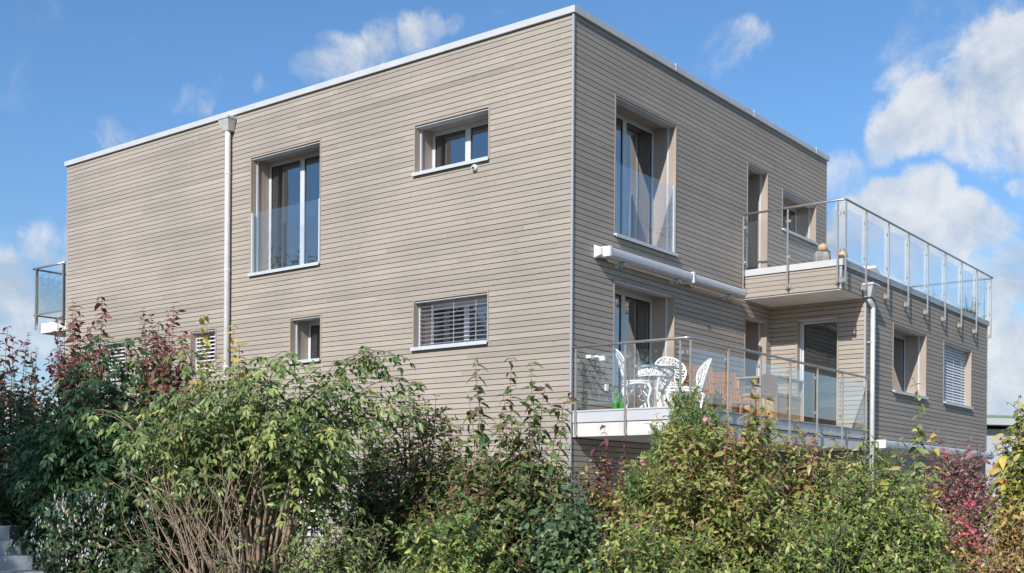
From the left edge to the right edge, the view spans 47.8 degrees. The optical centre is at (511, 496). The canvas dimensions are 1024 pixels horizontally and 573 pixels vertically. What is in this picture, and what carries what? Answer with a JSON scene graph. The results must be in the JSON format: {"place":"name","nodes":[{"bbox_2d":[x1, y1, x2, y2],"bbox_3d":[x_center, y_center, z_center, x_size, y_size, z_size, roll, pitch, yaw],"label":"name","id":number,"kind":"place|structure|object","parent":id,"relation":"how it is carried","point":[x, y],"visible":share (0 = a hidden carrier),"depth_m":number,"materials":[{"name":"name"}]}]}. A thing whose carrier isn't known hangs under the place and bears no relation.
{"place":"outdoors","nodes":[
{"label":"outdoors","id":0,"kind":"place"},
{"bbox_2d":[0,0,1023,447],"label":"sky","id":1,"kind":"structure","parent":0,"point":[916,107],"materials":[{"name":"blue"}]},
{"bbox_2d":[864,265,880,274],"bbox_3d":[7.963,-4.540,25.102,0.640,0.574,2.045,1,0,38],"label":"sun lounger","id":2,"kind":"object","parent":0,"point":[874,268],"visible":0.09,"depth_m":24.18,"materials":[{"name":"white paint"}]},
{"label":"ground","id":3,"kind":"structure","parent":0,"visible":0},
{"bbox_2d":[0,512,43,572],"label":"garden steps","id":4,"kind":"structure","parent":3,"relation":"on","point":[16,561],"depth_m":11.82,"materials":[{"name":"concrete"}]},
{"bbox_2d":[0,356,58,553],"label":"dark evergreen shrub","id":5,"kind":"object","parent":3,"relation":"on","point":[18,515],"visible":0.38,"depth_m":12.74,"materials":[{"name":"green plant"}]},
{"bbox_2d":[0,326,62,533],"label":"dark leaved shrub","id":6,"kind":"object","parent":3,"relation":"on","point":[4,395],"visible":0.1,"depth_m":13.50,"materials":[{"name":"red plant"}]},
{"bbox_2d":[26,516,103,572],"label":"fern plant","id":7,"kind":"object","parent":3,"relation":"on","point":[65,550],"visible":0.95,"depth_m":10.93,"materials":[{"name":"green plant"}]},
{"bbox_2d":[7,296,146,539],"bbox_3d":[-5.319,-0.396,14.245,1.742,4.064,1.614,0,0,-5],"label":"red leaved shrub","id":8,"kind":"object","parent":3,"relation":"on","point":[59,374],"visible":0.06,"depth_m":13.97,"materials":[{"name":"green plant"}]},
{"bbox_2d":[4,466,154,572],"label":"white seedhead plant","id":9,"kind":"object","parent":3,"relation":"on","point":[100,526],"visible":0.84,"depth_m":11.08,"materials":[{"name":"grey plant"}]},
{"bbox_2d":[0,335,219,572],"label":"dark pinnate shrub","id":10,"kind":"object","parent":3,"relation":"on","point":[85,458],"visible":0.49,"depth_m":11.94,"materials":[{"name":"green plant"}]},
{"bbox_2d":[93,518,181,572],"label":"fern plant","id":11,"kind":"object","parent":3,"relation":"on","point":[143,566],"visible":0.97,"depth_m":10.87,"materials":[{"name":"green plant"}]},
{"bbox_2d":[104,302,199,572],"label":"red leaved shrub","id":12,"kind":"object","parent":3,"relation":"on","point":[160,371],"visible":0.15,"depth_m":14.41,"materials":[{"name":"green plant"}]},
{"bbox_2d":[86,388,291,572],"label":"bare twig shrub","id":13,"kind":"object","parent":3,"relation":"on","point":[191,560],"visible":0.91,"depth_m":10.79,"materials":[{"name":"brown plant"}]},
{"bbox_2d":[174,315,247,572],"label":"slender yellowish shrub","id":14,"kind":"object","parent":3,"relation":"on","point":[205,341],"visible":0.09,"depth_m":13.55,"materials":[{"name":"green plant"}]},
{"bbox_2d":[73,337,433,572],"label":"elder tree","id":15,"kind":"object","parent":3,"relation":"on","point":[281,471],"visible":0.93,"depth_m":11.23,"materials":[{"name":"green plant"}]},
{"bbox_2d":[227,487,302,572],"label":"garden shrub","id":16,"kind":"object","parent":3,"relation":"on","point":[262,516],"visible":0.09,"depth_m":13.67,"materials":[{"name":"brown plant"}]},
{"bbox_2d":[253,507,410,572],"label":"green shrub","id":17,"kind":"object","parent":3,"relation":"on","point":[363,564],"visible":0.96,"depth_m":11.06,"materials":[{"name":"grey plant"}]},
{"bbox_2d":[332,404,408,572],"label":"garden shrub","id":18,"kind":"object","parent":3,"relation":"on","point":[379,457],"visible":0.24,"depth_m":13.00,"materials":[{"name":"green plant"}]},
{"bbox_2d":[355,383,481,572],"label":"bronze tipped shrub","id":19,"kind":"object","parent":3,"relation":"on","point":[414,503],"visible":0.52,"depth_m":12.43,"materials":[{"name":"green plant"}]},
{"bbox_2d":[409,439,490,518],"bbox_3d":[-0.630,0.499,13.384,1.326,2.346,1.420,1,0,38],"label":"garden shrub","id":20,"kind":"object","parent":3,"relation":"on","point":[451,462],"visible":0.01,"depth_m":13.46,"materials":[{"name":"green plant"}]},
{"bbox_2d":[374,490,532,572],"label":"leafy green shrub","id":21,"kind":"object","parent":3,"relation":"on","point":[466,561],"visible":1,"depth_m":10.38,"materials":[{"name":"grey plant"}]},
{"bbox_2d":[415,357,593,572],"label":"tall shoot shrub","id":22,"kind":"object","parent":3,"relation":"on","point":[521,499],"visible":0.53,"depth_m":11.72,"materials":[{"name":"green plant"}]},
{"bbox_2d":[32,5,993,572],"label":"apartment house","id":23,"kind":"structure","parent":3,"relation":"on","point":[570,199],"depth_m":20.92,"materials":[{"name":"brown wood"}]},
{"bbox_2d":[103,339,126,380],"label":"window","id":24,"kind":"structure","parent":23,"relation":"in","point":[123,359],"depth_m":25.44,"materials":[{"name":"paint"}]},
{"bbox_2d":[189,327,217,371],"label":"window","id":25,"kind":"structure","parent":23,"relation":"in","point":[213,340],"depth_m":23.58,"materials":[{"name":"paint"}]},
{"bbox_2d":[247,139,321,276],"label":"french window","id":26,"kind":"structure","parent":23,"relation":"in","point":[285,183],"depth_m":22.70,"materials":[{"name":"glass"}]},
{"bbox_2d":[289,314,322,363],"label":"window","id":27,"kind":"structure","parent":23,"relation":"in","point":[305,337],"depth_m":21.87,"materials":[{"name":"paint"}]},
{"bbox_2d":[294,485,326,536],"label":"window","id":28,"kind":"structure","parent":23,"relation":"in","point":[308,533],"depth_m":21.51,"materials":[{"name":"paint"}]},
{"bbox_2d":[410,290,489,350],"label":"window","id":29,"kind":"structure","parent":23,"relation":"in","point":[455,320],"depth_m":19.76,"materials":[{"name":"paint"}]},
{"bbox_2d":[411,105,490,175],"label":"window","id":30,"kind":"structure","parent":23,"relation":"in","point":[463,138],"depth_m":19.85,"materials":[{"name":"glass"}]},
{"bbox_2d":[612,391,626,408],"bbox_3d":[1.623,-1.442,17.611,0.230,0.321,0.445,0,0,18],"label":"watering can","id":31,"kind":"object","parent":23,"relation":"on","point":[619,403],"visible":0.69,"depth_m":17.59,"materials":[{"name":"green plastic"}]},
{"bbox_2d":[613,348,652,407],"bbox_3d":[1.823,-1.759,17.460,0.592,0.952,0.518,0,0,-2],"label":"garden chair","id":32,"kind":"object","parent":23,"relation":"on","point":[645,383],"visible":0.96,"depth_m":17.33,"materials":[{"name":"white metal"}]},
{"bbox_2d":[611,277,674,407],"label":"balcony door","id":33,"kind":"structure","parent":23,"relation":"in","point":[640,312],"depth_m":20.38,"materials":[{"name":"paint"}]},
{"bbox_2d":[612,93,677,256],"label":"french window","id":34,"kind":"structure","parent":23,"relation":"in","point":[645,155],"depth_m":20.30,"materials":[{"name":"glass"}]},
{"bbox_2d":[634,364,676,407],"bbox_3d":[2.195,-1.639,17.697,0.660,0.717,0.660,1,0,38],"label":"garden table","id":35,"kind":"object","parent":23,"relation":"on","point":[666,370],"visible":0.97,"depth_m":17.55,"materials":[{"name":"white metal"}]},
{"bbox_2d":[654,356,688,406],"bbox_3d":[2.676,-1.819,19.109,0.585,1.075,0.669,0,0,-12],"label":"garden chair","id":36,"kind":"object","parent":23,"relation":"on","point":[670,389],"visible":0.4,"depth_m":19.29,"materials":[{"name":"white metal"}]},
{"bbox_2d":[674,358,711,407],"bbox_3d":[2.906,-1.753,18.539,0.592,0.952,0.518,0,0,-8],"label":"garden chair","id":37,"kind":"object","parent":23,"relation":"on","point":[706,364],"visible":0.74,"depth_m":18.57,"materials":[{"name":"white metal"}]},
{"bbox_2d":[683,365,733,411],"bbox_3d":[3.262,-1.743,19.272,0.591,0.946,0.652,0,0,-24],"label":"wooden armchair","id":38,"kind":"object","parent":23,"relation":"on","point":[714,396],"visible":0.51,"depth_m":19.44,"materials":[{"name":"brown wood"}]},
{"bbox_2d":[709,372,756,414],"bbox_3d":[3.868,-1.740,20.299,0.591,0.946,0.652,0,0,-24],"label":"wooden armchair","id":39,"kind":"object","parent":23,"relation":"on","point":[735,400],"visible":0.53,"depth_m":20.49,"materials":[{"name":"brown wood"}]},
{"bbox_2d":[743,314,766,393],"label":"balcony door","id":40,"kind":"structure","parent":23,"relation":"in","point":[755,329],"depth_m":23.24,"materials":[{"name":"paint"}]},
{"bbox_2d":[745,161,768,269],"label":"balcony door","id":41,"kind":"structure","parent":23,"relation":"in","point":[757,177],"depth_m":23.20,"materials":[{"name":"paint"}]},
{"bbox_2d":[738,374,777,417],"bbox_3d":[4.175,-1.662,19.571,0.480,0.790,0.473,0,0,-40],"label":"wooden stool chair","id":42,"kind":"object","parent":23,"relation":"on","point":[769,383],"visible":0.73,"depth_m":19.48,"materials":[{"name":"grey wood"}]},
{"bbox_2d":[736,375,804,420],"bbox_3d":[4.799,-1.724,21.495,0.840,0.915,1.360,1,0,35],"label":"wooden armchair","id":43,"kind":"object","parent":23,"relation":"on","point":[782,401],"visible":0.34,"depth_m":21.17,"materials":[{"name":"brown wood"}]},
{"bbox_2d":[781,188,818,244],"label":"window","id":44,"kind":"structure","parent":23,"relation":"in","point":[804,218],"depth_m":25.04,"materials":[{"name":"paint"}]},
{"bbox_2d":[796,315,838,425],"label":"balcony door","id":45,"kind":"structure","parent":23,"relation":"in","point":[817,338],"depth_m":23.61,"materials":[{"name":"paint"}]},
{"bbox_2d":[814,243,830,261],"bbox_3d":[6.044,-4.592,22.462,0.322,0.660,0.388,0,0,20],"label":"ball topped block","id":46,"kind":"object","parent":23,"relation":"on","point":[822,253],"depth_m":22.32,"materials":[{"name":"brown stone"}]},
{"bbox_2d":[839,250,847,258],"bbox_3d":[6.397,-4.513,22.348,0.207,0.508,0.210,0,0,28],"label":"ball topped block","id":47,"kind":"object","parent":23,"relation":"on","point":[841,254],"depth_m":22.27,"materials":[{"name":"beige stone"}]},
{"bbox_2d":[891,322,928,399],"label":"window","id":48,"kind":"structure","parent":23,"relation":"in","point":[909,351],"depth_m":24.95,"materials":[{"name":"glass"}]},
{"bbox_2d":[942,340,973,409],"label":"window","id":49,"kind":"structure","parent":23,"relation":"in","point":[957,359],"depth_m":27.07,"materials":[{"name":"paint"}]},
{"bbox_2d":[960,294,979,314],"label":"potted plant","id":50,"kind":"object","parent":23,"relation":"on","point":[967,307],"visible":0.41,"depth_m":30.12,"materials":[{"name":"green plant"}]},
{"bbox_2d":[537,443,584,520],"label":"garden shrub","id":51,"kind":"object","parent":3,"relation":"on","point":[566,479],"visible":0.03,"depth_m":13.38,"materials":[{"name":"green plant"}]},
{"bbox_2d":[513,477,620,572],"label":"broad leaved creeper","id":52,"kind":"object","parent":3,"relation":"on","point":[569,540],"visible":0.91,"depth_m":10.48,"materials":[{"name":"green plant"}]},
{"bbox_2d":[566,425,640,572],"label":"red stalked shrub","id":53,"kind":"object","parent":3,"relation":"on","point":[605,500],"visible":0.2,"depth_m":12.75,"materials":[{"name":"purple plant"}]},
{"bbox_2d":[561,499,757,572],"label":"leafy green shrub","id":54,"kind":"object","parent":3,"relation":"on","point":[651,562],"visible":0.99,"depth_m":10.24,"materials":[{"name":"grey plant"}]},
{"bbox_2d":[622,382,732,556],"bbox_3d":[1.763,0.228,12.459,1.169,2.932,1.319,0,0,5],"label":"conifer bush","id":55,"kind":"object","parent":3,"relation":"on","point":[694,421],"visible":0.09,"depth_m":12.25,"materials":[{"name":"green plant"}]},
{"bbox_2d":[604,380,823,572],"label":"bush","id":56,"kind":"object","parent":3,"relation":"on","point":[730,511],"visible":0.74,"depth_m":11.13,"materials":[{"name":"green plant"}]},
{"bbox_2d":[720,419,817,533],"bbox_3d":[2.625,0.400,12.751,1.439,2.595,1.578,0,0,5],"label":"garden shrub","id":57,"kind":"object","parent":3,"relation":"on","point":[774,465],"visible":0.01,"depth_m":12.72,"materials":[{"name":"green plant"}]},
{"bbox_2d":[760,419,854,552],"bbox_3d":[3.083,0.436,12.437,1.323,2.531,1.524,0,0,11],"label":"bronze leaved shrub","id":58,"kind":"object","parent":3,"relation":"on","point":[794,482],"visible":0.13,"depth_m":12.19,"materials":[{"name":"green plant"}]},
{"bbox_2d":[735,492,919,572],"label":"leafy green shrub","id":59,"kind":"object","parent":3,"relation":"on","point":[821,560],"visible":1,"depth_m":10.21,"materials":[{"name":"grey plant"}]},
{"bbox_2d":[798,430,886,529],"bbox_3d":[3.678,0.475,13.014,1.267,2.458,1.460,1,0,38],"label":"garden shrub","id":60,"kind":"object","parent":3,"relation":"on","point":[843,474],"depth_m":13.00,"materials":[{"name":"green plant"}]},
{"bbox_2d":[779,427,953,572],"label":"fresh green shrub","id":61,"kind":"object","parent":3,"relation":"on","point":[865,527],"visible":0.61,"depth_m":11.21,"materials":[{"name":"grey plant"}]},
{"bbox_2d":[855,449,941,526],"bbox_3d":[4.284,0.587,13.210,1.188,2.247,1.186,1,0,38],"label":"garden shrub","id":62,"kind":"object","parent":3,"relation":"on","point":[882,490],"visible":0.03,"depth_m":13.17,"materials":[{"name":"green plant"}]},
{"bbox_2d":[886,378,938,572],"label":"tall slender plant","id":63,"kind":"object","parent":3,"relation":"on","point":[918,448],"visible":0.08,"depth_m":12.16,"materials":[{"name":"green plant"}]},
{"bbox_2d":[877,501,963,572],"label":"leafy green shrub","id":64,"kind":"object","parent":3,"relation":"on","point":[922,565],"visible":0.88,"depth_m":10.88,"materials":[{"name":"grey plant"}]},
{"bbox_2d":[913,429,959,572],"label":"tall slender plant","id":65,"kind":"object","parent":3,"relation":"on","point":[936,508],"visible":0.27,"depth_m":12.17,"materials":[{"name":"green plant"}]},
{"bbox_2d":[936,504,959,566],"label":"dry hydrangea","id":66,"kind":"object","parent":3,"relation":"on","point":[946,515],"visible":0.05,"depth_m":13.31,"materials":[{"name":"brown plant"}]},
{"bbox_2d":[903,437,1003,560],"bbox_3d":[5.313,0.495,13.762,1.277,2.442,1.284,1,0,38],"label":"purple leaved bush","id":67,"kind":"object","parent":3,"relation":"on","point":[948,498],"visible":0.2,"depth_m":13.68,"materials":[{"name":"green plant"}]},
{"bbox_2d":[931,553,989,572],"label":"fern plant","id":68,"kind":"object","parent":3,"relation":"on","point":[956,565],"visible":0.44,"depth_m":11.93,"materials":[{"name":"green plant"}]},
{"bbox_2d":[945,556,986,572],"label":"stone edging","id":69,"kind":"object","parent":3,"relation":"on","point":[983,559],"visible":0.18,"depth_m":12.63,"materials":[{"name":"grey stone"}]},
{"bbox_2d":[942,497,992,572],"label":"magenta flowering plant","id":70,"kind":"object","parent":3,"relation":"on","point":[963,540],"visible":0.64,"depth_m":12.55,"materials":[{"name":"pink plant"}]},
{"bbox_2d":[975,495,1000,572],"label":"dry hydrangea","id":71,"kind":"object","parent":3,"relation":"on","point":[986,525],"visible":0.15,"depth_m":13.55,"materials":[{"name":"brown plant"}]},
{"bbox_2d":[957,484,1023,572],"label":"orange leaved shrub","id":72,"kind":"object","parent":3,"relation":"on","point":[1011,562],"visible":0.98,"depth_m":10.72,"materials":[{"name":"brown plant"}]},
{"bbox_2d":[974,395,1023,568],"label":"yellow leaved shrub","id":73,"kind":"object","parent":3,"relation":"on","point":[1014,466],"visible":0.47,"depth_m":10.95,"materials":[{"name":"yellow leaves"},{"name":"yellow green leaves"},{"name":"grey brown bark"}]},
{"bbox_2d":[985,415,1023,523],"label":"neighbour house","id":74,"kind":"structure","parent":3,"relation":"on","point":[997,424],"depth_m":39.98,"materials":[{"name":"grey paint"}]}
]}

